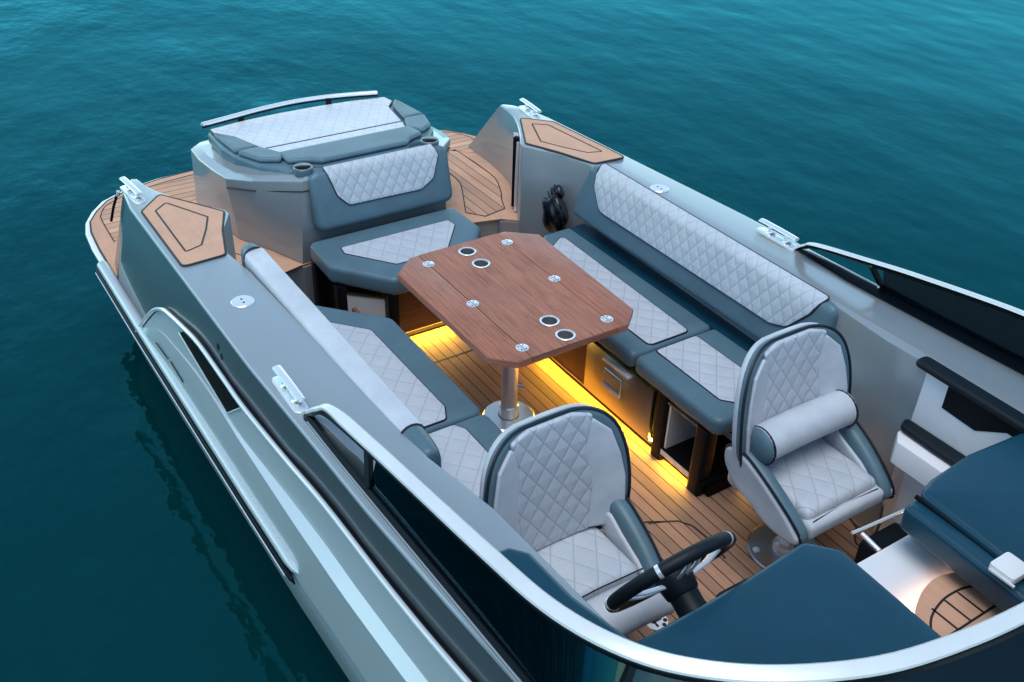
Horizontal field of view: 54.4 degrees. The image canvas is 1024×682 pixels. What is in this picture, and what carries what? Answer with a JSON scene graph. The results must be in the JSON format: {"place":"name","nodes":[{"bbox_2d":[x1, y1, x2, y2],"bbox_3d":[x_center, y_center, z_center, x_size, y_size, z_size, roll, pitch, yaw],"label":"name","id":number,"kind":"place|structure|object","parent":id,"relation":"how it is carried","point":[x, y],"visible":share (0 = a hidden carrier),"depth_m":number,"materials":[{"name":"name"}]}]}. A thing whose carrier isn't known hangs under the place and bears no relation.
{"place":"outdoors","nodes":[
{"label":"outdoors","id":0,"kind":"place"},
{"bbox_2d":[0,0,1023,681],"bbox_3d":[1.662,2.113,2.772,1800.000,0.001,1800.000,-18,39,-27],"label":"water","id":1,"kind":"structure","parent":0,"point":[890,132],"depth_m":8.18,"materials":[{"name":"teal liquid"}]},
{"bbox_2d":[85,98,1023,681],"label":"motorboat","id":2,"kind":"object","parent":1,"relation":"on","point":[393,552],"visible":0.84,"depth_m":3.44,"materials":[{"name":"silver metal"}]},
{"bbox_2d":[191,91,449,262],"bbox_3d":[-1.055,-1.041,5.814,1.400,0.520,1.182,-18,39,-27],"label":"sun lounge","id":3,"kind":"object","parent":2,"relation":"on","point":[251,176],"visible":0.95,"depth_m":5.49,"materials":[{"name":"grey leather"}]},
{"bbox_2d":[241,243,501,496],"bbox_3d":[-0.523,0.228,4.145,0.584,0.863,1.740,-18,39,-27],"label":"lounge bench","id":4,"kind":"object","parent":2,"relation":"on","point":[421,400],"visible":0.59,"depth_m":4.03,"materials":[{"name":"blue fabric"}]},
{"bbox_2d":[308,144,480,336],"bbox_3d":[-0.589,-0.503,5.291,0.889,0.802,0.728,-18,39,-27],"label":"aft bench","id":5,"kind":"object","parent":2,"relation":"on","point":[360,270],"visible":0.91,"depth_m":5.23,"materials":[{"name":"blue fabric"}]},
{"bbox_2d":[347,292,385,316],"bbox_3d":[-0.745,-0.132,5.122,0.198,0.248,0.020,7,34,8],"label":"locker door","id":6,"kind":"structure","parent":5,"relation":"in","point":[369,304],"depth_m":5.08,"materials":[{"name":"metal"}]},
{"bbox_2d":[398,232,632,431],"bbox_3d":[-0.001,0.058,4.575,0.765,0.704,0.960,-18,39,-27],"label":"cockpit table","id":7,"kind":"object","parent":2,"relation":"on","point":[511,303],"visible":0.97,"depth_m":4.34,"materials":[{"name":"brown wood"}]},
{"bbox_2d":[542,184,568,232],"bbox_3d":[0.247,-0.718,5.527,0.126,0.279,0.230,-18,39,-27],"label":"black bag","id":8,"kind":"object","parent":2,"relation":"attached to","point":[555,216],"visible":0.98,"depth_m":5.48,"materials":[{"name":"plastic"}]},
{"bbox_2d":[479,403,674,635],"bbox_3d":[0.217,0.748,3.332,0.592,0.956,0.536,-18,39,-27],"label":"helm seat","id":9,"kind":"object","parent":2,"relation":"on","point":[555,488],"visible":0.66,"depth_m":3.32,"materials":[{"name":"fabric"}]},
{"bbox_2d":[544,163,837,496],"bbox_3d":[0.635,-0.138,4.754,0.610,0.863,1.764,-18,39,-27],"label":"lounge bench","id":10,"kind":"object","parent":2,"relation":"on","point":[659,376],"visible":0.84,"depth_m":4.55,"materials":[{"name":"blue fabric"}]},
{"bbox_2d":[724,322,894,568],"bbox_3d":[1.123,0.458,3.811,0.592,0.956,0.492,-18,39,-27],"label":"helm seat","id":11,"kind":"object","parent":2,"relation":"on","point":[795,479],"visible":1,"depth_m":3.72,"materials":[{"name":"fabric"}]}
]}

